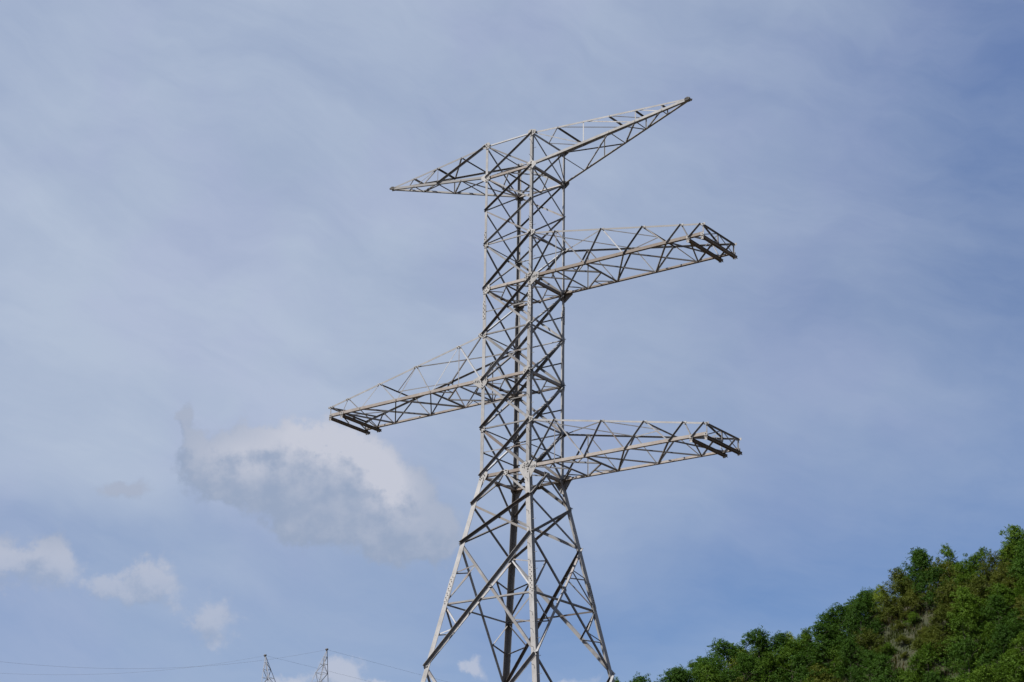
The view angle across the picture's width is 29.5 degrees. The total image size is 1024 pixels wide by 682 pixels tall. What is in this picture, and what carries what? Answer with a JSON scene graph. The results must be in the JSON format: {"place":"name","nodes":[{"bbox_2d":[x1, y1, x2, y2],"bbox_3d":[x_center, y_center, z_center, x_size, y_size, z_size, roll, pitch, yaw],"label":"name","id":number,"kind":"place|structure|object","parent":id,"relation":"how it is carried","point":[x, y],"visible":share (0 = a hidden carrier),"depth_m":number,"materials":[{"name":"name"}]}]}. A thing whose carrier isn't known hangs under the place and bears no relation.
{"place":"outdoors","nodes":[
{"label":"outdoors","id":0,"kind":"place"},
{"bbox_2d":[0,0,1023,681],"label":"sky","id":1,"kind":"structure","parent":0,"point":[207,248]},
{"bbox_2d":[726,574,1023,681],"bbox_3d":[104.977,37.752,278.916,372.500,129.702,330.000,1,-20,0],"label":"hill","id":2,"kind":"structure","parent":0,"point":[905,645],"depth_m":229.90,"materials":[{"name":"green plant"}]},
{"bbox_2d":[630,672,650,681],"bbox_3d":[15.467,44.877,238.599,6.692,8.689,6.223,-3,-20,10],"label":"tree","id":3,"kind":"object","parent":2,"relation":"on","point":[640,679],"visible":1,"depth_m":239.47,"materials":[{"name":"green plant"}]},
{"bbox_2d":[655,664,694,681],"bbox_3d":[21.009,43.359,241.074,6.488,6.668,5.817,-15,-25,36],"label":"tree","id":4,"kind":"object","parent":2,"relation":"on","point":[662,679],"visible":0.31,"depth_m":241.24,"materials":[{"name":"green plant"}]},
{"bbox_2d":[664,665,706,681],"bbox_3d":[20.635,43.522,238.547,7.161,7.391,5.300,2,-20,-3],"label":"tree","id":5,"kind":"object","parent":2,"relation":"on","point":[680,674],"visible":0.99,"depth_m":238.41,"materials":[{"name":"green plant"}]},
{"bbox_2d":[687,657,702,678],"bbox_3d":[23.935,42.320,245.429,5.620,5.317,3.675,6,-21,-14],"label":"tree","id":6,"kind":"object","parent":2,"relation":"on","point":[691,665],"visible":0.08,"depth_m":245.67,"materials":[{"name":"green plant"}]},
{"bbox_2d":[674,657,726,681],"bbox_3d":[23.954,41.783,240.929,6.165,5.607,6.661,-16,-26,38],"label":"tree","id":7,"kind":"object","parent":2,"relation":"on","point":[695,664],"visible":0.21,"depth_m":241.32,"materials":[{"name":"green plant"}]},
{"bbox_2d":[692,664,724,681],"bbox_3d":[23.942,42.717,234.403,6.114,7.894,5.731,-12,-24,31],"label":"tree","id":8,"kind":"object","parent":2,"relation":"on","point":[708,675],"visible":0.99,"depth_m":234.65,"materials":[{"name":"green plant"}]},
{"bbox_2d":[693,638,749,681],"bbox_3d":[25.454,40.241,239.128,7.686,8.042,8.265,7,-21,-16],"label":"tree","id":9,"kind":"object","parent":2,"relation":"on","point":[725,652],"visible":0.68,"depth_m":238.77,"materials":[{"name":"green plant"}]},
{"bbox_2d":[722,648,755,672],"bbox_3d":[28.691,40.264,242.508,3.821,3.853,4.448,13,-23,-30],"label":"tree","id":10,"kind":"object","parent":2,"relation":"on","point":[734,660],"visible":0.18,"depth_m":242.20,"materials":[{"name":"green plant"}]},
{"bbox_2d":[734,677,748,681],"bbox_3d":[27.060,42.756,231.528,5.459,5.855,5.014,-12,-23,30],"label":"tree","id":11,"kind":"object","parent":2,"relation":"on","point":[742,679],"visible":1,"depth_m":232.36,"materials":[{"name":"green plant"}]},
{"bbox_2d":[718,650,770,681],"bbox_3d":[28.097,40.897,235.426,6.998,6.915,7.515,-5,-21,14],"label":"tree","id":12,"kind":"object","parent":2,"relation":"on","point":[746,661],"visible":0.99,"depth_m":234.94,"materials":[{"name":"green plant"}]},
{"bbox_2d":[733,626,785,674],"bbox_3d":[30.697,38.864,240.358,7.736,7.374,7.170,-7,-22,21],"label":"tree","id":13,"kind":"object","parent":2,"relation":"on","point":[752,639],"visible":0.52,"depth_m":239.98,"materials":[{"name":"green plant"}]},
{"bbox_2d":[748,637,779,665],"bbox_3d":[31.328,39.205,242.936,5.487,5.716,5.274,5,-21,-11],"label":"tree","id":14,"kind":"object","parent":2,"relation":"on","point":[761,650],"visible":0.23,"depth_m":241.99,"materials":[{"name":"green plant"}]},
{"bbox_2d":[749,650,785,681],"bbox_3d":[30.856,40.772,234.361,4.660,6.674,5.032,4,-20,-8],"label":"tree","id":15,"kind":"object","parent":2,"relation":"on","point":[770,663],"visible":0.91,"depth_m":234.35,"materials":[{"name":"green plant"}]},
{"bbox_2d":[759,630,792,663],"bbox_3d":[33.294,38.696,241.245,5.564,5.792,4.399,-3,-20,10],"label":"tree","id":16,"kind":"object","parent":2,"relation":"on","point":[779,638],"visible":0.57,"depth_m":241.30,"materials":[{"name":"green plant"}]},
{"bbox_2d":[767,639,804,681],"bbox_3d":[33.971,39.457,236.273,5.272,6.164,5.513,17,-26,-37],"label":"tree","id":17,"kind":"object","parent":2,"relation":"on","point":[784,655],"visible":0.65,"depth_m":236.30,"materials":[{"name":"green plant"}]},
{"bbox_2d":[779,631,796,660],"bbox_3d":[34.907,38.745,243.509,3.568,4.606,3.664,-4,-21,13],"label":"tree","id":18,"kind":"object","parent":2,"relation":"on","point":[791,635],"visible":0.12,"depth_m":243.64,"materials":[{"name":"green plant"}]},
{"bbox_2d":[769,650,832,681],"bbox_3d":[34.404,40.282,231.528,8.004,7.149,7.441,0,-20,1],"label":"tree","id":19,"kind":"object","parent":2,"relation":"on","point":[798,666],"visible":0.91,"depth_m":231.75,"materials":[{"name":"green plant"}]},
{"bbox_2d":[788,627,821,663],"bbox_3d":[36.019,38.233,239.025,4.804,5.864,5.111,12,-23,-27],"label":"tree","id":20,"kind":"object","parent":2,"relation":"on","point":[805,638],"visible":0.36,"depth_m":239.00,"materials":[{"name":"green plant"}]},
{"bbox_2d":[790,621,848,668],"bbox_3d":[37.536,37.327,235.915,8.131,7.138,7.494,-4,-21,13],"label":"tree","id":21,"kind":"object","parent":2,"relation":"on","point":[826,637],"visible":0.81,"depth_m":235.06,"materials":[{"name":"green plant"}]},
{"bbox_2d":[800,663,849,681],"bbox_3d":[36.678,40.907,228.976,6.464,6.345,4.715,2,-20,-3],"label":"tree","id":22,"kind":"object","parent":2,"relation":"on","point":[818,677],"visible":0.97,"depth_m":229.16,"materials":[{"name":"green plant"}]},
{"bbox_2d":[811,643,854,680],"bbox_3d":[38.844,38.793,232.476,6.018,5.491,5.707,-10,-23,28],"label":"tree","id":23,"kind":"object","parent":2,"relation":"on","point":[833,652],"visible":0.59,"depth_m":231.80,"materials":[{"name":"green plant"}]},
{"bbox_2d":[813,602,859,650],"bbox_3d":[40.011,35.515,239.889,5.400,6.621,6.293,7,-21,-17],"label":"tree","id":24,"kind":"object","parent":2,"relation":"on","point":[831,614],"visible":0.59,"depth_m":239.85,"materials":[{"name":"green plant"}]},
{"bbox_2d":[832,635,864,681],"bbox_3d":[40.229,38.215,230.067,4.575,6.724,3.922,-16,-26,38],"label":"tree","id":25,"kind":"object","parent":2,"relation":"on","point":[847,646],"visible":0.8,"depth_m":229.98,"materials":[{"name":"green plant"}]},
{"bbox_2d":[839,600,867,634],"bbox_3d":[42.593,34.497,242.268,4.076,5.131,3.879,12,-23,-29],"label":"tree","id":26,"kind":"object","parent":2,"relation":"on","point":[849,610],"visible":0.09,"depth_m":242.34,"materials":[{"name":"green plant"}]},
{"bbox_2d":[832,599,885,647],"bbox_3d":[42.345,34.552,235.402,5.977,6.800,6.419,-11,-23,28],"label":"tree","id":27,"kind":"object","parent":2,"relation":"on","point":[857,611],"visible":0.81,"depth_m":235.27,"materials":[{"name":"green plant"}]},
{"bbox_2d":[843,587,882,631],"bbox_3d":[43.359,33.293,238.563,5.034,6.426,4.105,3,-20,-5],"label":"tree","id":28,"kind":"object","parent":2,"relation":"on","point":[862,594],"visible":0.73,"depth_m":238.54,"materials":[{"name":"green plant"}]},
{"bbox_2d":[845,648,890,681],"bbox_3d":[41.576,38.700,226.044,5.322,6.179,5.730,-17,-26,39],"label":"tree","id":29,"kind":"object","parent":2,"relation":"on","point":[868,654],"visible":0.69,"depth_m":225.84,"materials":[{"name":"green plant"}]},
{"bbox_2d":[853,627,886,662],"bbox_3d":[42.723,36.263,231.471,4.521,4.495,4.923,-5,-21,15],"label":"tree","id":30,"kind":"object","parent":2,"relation":"on","point":[870,638],"visible":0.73,"depth_m":231.33,"materials":[{"name":"green plant"}]},
{"bbox_2d":[869,673,890,681],"bbox_3d":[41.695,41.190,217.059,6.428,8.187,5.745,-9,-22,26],"label":"tree","id":31,"kind":"object","parent":2,"relation":"on","point":[879,679],"visible":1,"depth_m":217.53,"materials":[{"name":"green plant"}]},
{"bbox_2d":[856,650,906,681],"bbox_3d":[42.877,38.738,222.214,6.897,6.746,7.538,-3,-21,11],"label":"tree","id":32,"kind":"object","parent":2,"relation":"on","point":[880,662],"visible":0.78,"depth_m":222.62,"materials":[{"name":"green plant"}]},
{"bbox_2d":[869,583,896,615],"bbox_3d":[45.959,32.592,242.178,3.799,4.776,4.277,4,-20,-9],"label":"tree","id":33,"kind":"object","parent":2,"relation":"on","point":[877,596],"visible":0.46,"depth_m":242.29,"materials":[{"name":"green plant"}]},
{"bbox_2d":[868,596,904,623],"bbox_3d":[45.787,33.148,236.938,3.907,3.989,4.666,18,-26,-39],"label":"tree","id":34,"kind":"object","parent":2,"relation":"on","point":[890,608],"visible":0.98,"depth_m":236.37,"materials":[{"name":"green plant"}]},
{"bbox_2d":[878,641,897,655],"bbox_3d":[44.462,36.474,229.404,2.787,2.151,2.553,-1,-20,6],"label":"shrub","id":35,"kind":"object","parent":2,"relation":"on","point":[887,647],"visible":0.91,"depth_m":228.97,"materials":[{"name":"green plant"}]},
{"bbox_2d":[888,620,904,631],"bbox_3d":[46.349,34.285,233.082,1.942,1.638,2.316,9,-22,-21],"label":"shrub","id":36,"kind":"object","parent":2,"relation":"on","point":[898,624],"visible":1,"depth_m":232.77,"materials":[{"name":"green plant"}]},
{"bbox_2d":[879,566,919,605],"bbox_3d":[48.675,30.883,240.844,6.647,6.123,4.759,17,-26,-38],"label":"tree","id":37,"kind":"object","parent":2,"relation":"on","point":[898,580],"visible":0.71,"depth_m":240.28,"materials":[{"name":"green plant"}]},
{"bbox_2d":[895,634,912,644],"bbox_3d":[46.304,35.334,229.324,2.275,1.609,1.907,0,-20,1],"label":"shrub","id":38,"kind":"object","parent":2,"relation":"on","point":[902,637],"visible":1,"depth_m":229.16,"materials":[{"name":"green plant"}]},
{"bbox_2d":[900,651,909,657],"bbox_3d":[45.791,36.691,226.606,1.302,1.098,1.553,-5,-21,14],"label":"shrub","id":39,"kind":"object","parent":2,"relation":"on","point":[904,654],"visible":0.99,"depth_m":226.42,"materials":[{"name":"green plant"}]},
{"bbox_2d":[900,609,910,619],"bbox_3d":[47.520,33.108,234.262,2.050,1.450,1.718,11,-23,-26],"label":"shrub","id":40,"kind":"object","parent":2,"relation":"on","point":[904,614],"visible":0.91,"depth_m":234.16,"materials":[{"name":"green plant"}]},
{"bbox_2d":[895,668,924,681],"bbox_3d":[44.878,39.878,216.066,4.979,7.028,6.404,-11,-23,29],"label":"tree","id":41,"kind":"object","parent":2,"relation":"on","point":[902,676],"visible":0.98,"depth_m":216.43,"materials":[{"name":"green plant"}]},
{"bbox_2d":[897,586,927,612],"bbox_3d":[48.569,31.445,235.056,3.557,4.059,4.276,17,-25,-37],"label":"tree","id":42,"kind":"object","parent":2,"relation":"on","point":[911,598],"visible":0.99,"depth_m":234.84,"materials":[{"name":"green plant"}]},
{"bbox_2d":[902,610,922,625],"bbox_3d":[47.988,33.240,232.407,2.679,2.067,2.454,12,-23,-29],"label":"shrub","id":43,"kind":"object","parent":2,"relation":"on","point":[913,617],"visible":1,"depth_m":232.12,"materials":[{"name":"green plant"}]},
{"bbox_2d":[898,547,939,593],"bbox_3d":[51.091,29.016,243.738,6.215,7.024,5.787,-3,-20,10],"label":"tree","id":44,"kind":"object","parent":2,"relation":"on","point":[914,564],"visible":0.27,"depth_m":244.16,"materials":[{"name":"green plant"}]},
{"bbox_2d":[902,547,941,595],"bbox_3d":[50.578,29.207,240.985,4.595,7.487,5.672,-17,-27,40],"label":"tree","id":45,"kind":"object","parent":2,"relation":"on","point":[921,563],"visible":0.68,"depth_m":240.79,"materials":[{"name":"green plant"}]},
{"bbox_2d":[917,626,927,634],"bbox_3d":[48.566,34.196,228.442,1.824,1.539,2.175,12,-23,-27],"label":"shrub","id":46,"kind":"object","parent":2,"relation":"on","point":[921,631],"visible":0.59,"depth_m":228.60,"materials":[{"name":"green plant"}]},
{"bbox_2d":[905,641,946,681],"bbox_3d":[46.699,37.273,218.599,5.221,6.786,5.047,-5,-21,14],"label":"tree","id":47,"kind":"object","parent":2,"relation":"on","point":[920,658],"visible":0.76,"depth_m":218.50,"materials":[{"name":"green plant"}]},
{"bbox_2d":[910,625,955,662],"bbox_3d":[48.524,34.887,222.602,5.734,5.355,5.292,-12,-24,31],"label":"tree","id":48,"kind":"object","parent":2,"relation":"on","point":[933,635],"visible":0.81,"depth_m":222.43,"materials":[{"name":"green plant"}]},
{"bbox_2d":[921,669,947,681],"bbox_3d":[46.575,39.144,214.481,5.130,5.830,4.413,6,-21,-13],"label":"tree","id":49,"kind":"object","parent":2,"relation":"on","point":[931,676],"visible":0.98,"depth_m":214.26,"materials":[{"name":"green plant"}]},
{"bbox_2d":[912,565,958,608],"bbox_3d":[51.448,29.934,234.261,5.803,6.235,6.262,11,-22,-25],"label":"tree","id":50,"kind":"object","parent":2,"relation":"on","point":[928,596],"visible":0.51,"depth_m":234.41,"materials":[{"name":"green plant"}]},
{"bbox_2d":[926,603,965,637],"bbox_3d":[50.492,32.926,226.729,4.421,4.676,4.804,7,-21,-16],"label":"tree","id":51,"kind":"object","parent":2,"relation":"on","point":[940,616],"visible":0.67,"depth_m":226.50,"materials":[{"name":"green plant"}]},
{"bbox_2d":[923,558,968,597],"bbox_3d":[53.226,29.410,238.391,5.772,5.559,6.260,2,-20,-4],"label":"tree","id":52,"kind":"object","parent":2,"relation":"on","point":[949,573],"visible":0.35,"depth_m":238.13,"materials":[{"name":"green plant"}]},
{"bbox_2d":[928,577,968,621],"bbox_3d":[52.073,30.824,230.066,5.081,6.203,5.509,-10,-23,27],"label":"tree","id":53,"kind":"object","parent":2,"relation":"on","point":[946,591],"visible":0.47,"depth_m":230.27,"materials":[{"name":"green plant"}]},
{"bbox_2d":[938,543,967,582],"bbox_3d":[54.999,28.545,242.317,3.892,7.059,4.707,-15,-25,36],"label":"tree","id":54,"kind":"object","parent":2,"relation":"on","point":[948,554],"visible":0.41,"depth_m":242.16,"materials":[{"name":"green plant"}]},
{"bbox_2d":[943,674,965,681],"bbox_3d":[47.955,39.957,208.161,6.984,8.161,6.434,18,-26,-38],"label":"tree","id":55,"kind":"object","parent":2,"relation":"on","point":[951,679],"visible":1,"depth_m":208.47,"materials":[{"name":"green plant"}]},
{"bbox_2d":[936,611,988,672],"bbox_3d":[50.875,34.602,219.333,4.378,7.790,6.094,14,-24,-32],"label":"tree","id":56,"kind":"object","parent":2,"relation":"on","point":[973,629],"visible":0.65,"depth_m":219.13,"materials":[{"name":"green plant"}]},
{"bbox_2d":[944,585,987,637],"bbox_3d":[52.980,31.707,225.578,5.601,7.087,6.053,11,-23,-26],"label":"tree","id":57,"kind":"object","parent":2,"relation":"on","point":[966,597],"visible":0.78,"depth_m":224.94,"materials":[{"name":"green plant"}]},
{"bbox_2d":[941,634,993,681],"bbox_3d":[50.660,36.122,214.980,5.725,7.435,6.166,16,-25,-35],"label":"tree","id":58,"kind":"object","parent":2,"relation":"on","point":[963,648],"visible":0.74,"depth_m":215.07,"materials":[{"name":"green plant"}]},
{"bbox_2d":[958,556,977,574],"bbox_3d":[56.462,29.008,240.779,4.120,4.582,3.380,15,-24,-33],"label":"tree","id":59,"kind":"object","parent":2,"relation":"on","point":[973,567],"visible":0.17,"depth_m":240.69,"materials":[{"name":"green plant"}]},
{"bbox_2d":[951,559,986,590],"bbox_3d":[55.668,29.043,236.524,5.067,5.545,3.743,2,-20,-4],"label":"tree","id":60,"kind":"object","parent":2,"relation":"on","point":[966,575],"visible":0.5,"depth_m":236.24,"materials":[{"name":"green plant"}]},
{"bbox_2d":[960,572,997,613],"bbox_3d":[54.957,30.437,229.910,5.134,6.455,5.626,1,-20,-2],"label":"tree","id":61,"kind":"object","parent":2,"relation":"on","point":[977,585],"visible":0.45,"depth_m":229.52,"materials":[{"name":"green plant"}]},
{"bbox_2d":[953,660,1006,681],"bbox_3d":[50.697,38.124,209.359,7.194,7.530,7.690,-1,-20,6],"label":"tree","id":62,"kind":"object","parent":2,"relation":"on","point":[988,674],"visible":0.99,"depth_m":209.66,"materials":[{"name":"green plant"}]},
{"bbox_2d":[970,547,993,577],"bbox_3d":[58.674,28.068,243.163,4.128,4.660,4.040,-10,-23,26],"label":"tree","id":63,"kind":"object","parent":2,"relation":"on","point":[977,558],"visible":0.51,"depth_m":243.04,"materials":[{"name":"green plant"}]},
{"bbox_2d":[971,621,1006,659],"bbox_3d":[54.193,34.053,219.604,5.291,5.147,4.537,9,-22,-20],"label":"tree","id":64,"kind":"object","parent":2,"relation":"on","point":[985,634],"visible":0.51,"depth_m":219.67,"materials":[{"name":"green plant"}]},
{"bbox_2d":[977,551,1006,583],"bbox_3d":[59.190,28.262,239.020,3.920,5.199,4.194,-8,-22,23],"label":"tree","id":65,"kind":"object","parent":2,"relation":"on","point":[991,561],"visible":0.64,"depth_m":238.73,"materials":[{"name":"green plant"}]},
{"bbox_2d":[970,592,1022,639],"bbox_3d":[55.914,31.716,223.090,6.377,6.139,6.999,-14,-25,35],"label":"tree","id":66,"kind":"object","parent":2,"relation":"on","point":[995,604],"visible":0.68,"depth_m":222.97,"materials":[{"name":"green plant"}]},
{"bbox_2d":[982,622,1015,677],"bbox_3d":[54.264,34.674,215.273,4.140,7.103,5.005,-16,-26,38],"label":"tree","id":67,"kind":"object","parent":2,"relation":"on","point":[1002,641],"visible":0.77,"depth_m":215.33,"materials":[{"name":"green plant"}]},
{"bbox_2d":[983,561,1018,591],"bbox_3d":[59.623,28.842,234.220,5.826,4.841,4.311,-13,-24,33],"label":"tree","id":68,"kind":"object","parent":2,"relation":"on","point":[999,573],"visible":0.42,"depth_m":234.10,"materials":[{"name":"green plant"}]},
{"bbox_2d":[984,582,1021,620],"bbox_3d":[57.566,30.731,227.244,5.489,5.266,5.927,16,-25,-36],"label":"tree","id":69,"kind":"object","parent":2,"relation":"on","point":[1002,588],"visible":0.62,"depth_m":226.48,"materials":[{"name":"green plant"}]},
{"bbox_2d":[990,662,1021,681],"bbox_3d":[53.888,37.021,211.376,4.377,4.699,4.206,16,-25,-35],"label":"tree","id":70,"kind":"object","parent":2,"relation":"on","point":[998,668],"visible":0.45,"depth_m":211.33,"materials":[{"name":"green plant"}]},
{"bbox_2d":[989,653,1023,681],"bbox_3d":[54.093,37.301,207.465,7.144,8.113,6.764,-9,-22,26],"label":"tree","id":71,"kind":"object","parent":2,"relation":"on","point":[1018,666],"visible":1,"depth_m":207.97,"materials":[{"name":"green plant"}]},
{"bbox_2d":[992,575,1022,595],"bbox_3d":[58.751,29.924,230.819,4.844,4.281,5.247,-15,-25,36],"label":"tree","id":72,"kind":"object","parent":2,"relation":"on","point":[1006,582],"visible":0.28,"depth_m":231.02,"materials":[{"name":"green plant"}]},
{"bbox_2d":[997,524,1023,572],"bbox_3d":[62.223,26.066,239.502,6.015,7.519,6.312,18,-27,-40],"label":"tree","id":73,"kind":"object","parent":2,"relation":"on","point":[1014,533],"visible":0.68,"depth_m":239.22,"materials":[{"name":"green plant"}]},
{"bbox_2d":[1000,631,1023,672],"bbox_3d":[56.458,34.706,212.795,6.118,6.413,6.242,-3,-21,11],"label":"tree","id":74,"kind":"object","parent":2,"relation":"on","point":[1019,640],"visible":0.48,"depth_m":212.25,"materials":[{"name":"green plant"}]},
{"bbox_2d":[1002,605,1023,640],"bbox_3d":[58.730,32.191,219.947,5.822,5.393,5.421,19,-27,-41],"label":"tree","id":75,"kind":"object","parent":2,"relation":"on","point":[1017,627],"visible":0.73,"depth_m":219.81,"materials":[{"name":"green plant"}]},
{"bbox_2d":[1004,595,1023,628],"bbox_3d":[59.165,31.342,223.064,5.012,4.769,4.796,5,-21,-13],"label":"tree","id":76,"kind":"object","parent":2,"relation":"on","point":[1018,601],"visible":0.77,"depth_m":223.29,"materials":[{"name":"green plant"}]},
{"bbox_2d":[1005,545,1023,588],"bbox_3d":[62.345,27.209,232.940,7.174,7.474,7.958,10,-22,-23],"label":"tree","id":77,"kind":"object","parent":2,"relation":"on","point":[1014,567],"visible":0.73,"depth_m":231.97,"materials":[{"name":"green plant"}]},
{"bbox_2d":[1005,575,1023,612],"bbox_3d":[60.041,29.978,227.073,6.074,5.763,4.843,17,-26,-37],"label":"tree","id":78,"kind":"object","parent":2,"relation":"on","point":[1020,591],"visible":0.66,"depth_m":227.31,"materials":[{"name":"green plant"}]},
{"bbox_2d":[1010,539,1023,575],"bbox_3d":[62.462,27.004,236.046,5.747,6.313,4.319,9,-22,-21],"label":"tree","id":79,"kind":"object","parent":2,"relation":"on","point":[1020,544],"visible":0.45,"depth_m":235.90,"materials":[{"name":"green plant"}]},
{"bbox_3d":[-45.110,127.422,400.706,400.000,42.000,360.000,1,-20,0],"label":"far rise","id":80,"kind":"structure","parent":0,"visible":0},
{"bbox_2d":[261,648,327,681],"bbox_3d":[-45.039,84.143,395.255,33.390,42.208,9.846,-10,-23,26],"label":"distant pylon","id":81,"kind":"object","parent":80,"relation":"on","point":[323,659],"visible":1,"depth_m":398.88,"materials":[{"name":"metal"}]},
{"bbox_2d":[4,657,254,674],"bbox_3d":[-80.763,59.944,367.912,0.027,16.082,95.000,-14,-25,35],"label":"overhead wire","id":82,"kind":"object","parent":81,"relation":"hanging from","point":[115,673],"visible":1,"depth_m":372.80,"materials":[{"name":"grey metal"}]},
{"bbox_2d":[8,650,322,668],"bbox_3d":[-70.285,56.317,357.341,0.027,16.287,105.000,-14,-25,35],"label":"overhead wire","id":83,"kind":"object","parent":81,"relation":"hanging from","point":[150,668],"visible":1,"depth_m":359.25,"materials":[{"name":"grey metal"}]},
{"label":"ground","id":84,"kind":"structure","parent":0,"visible":0},
{"bbox_2d":[328,97,741,681],"bbox_3d":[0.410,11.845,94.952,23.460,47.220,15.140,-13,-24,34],"label":"transmission tower","id":85,"kind":"structure","parent":84,"relation":"on","point":[529,465],"depth_m":97.61,"materials":[{"name":"metal"}]}
]}

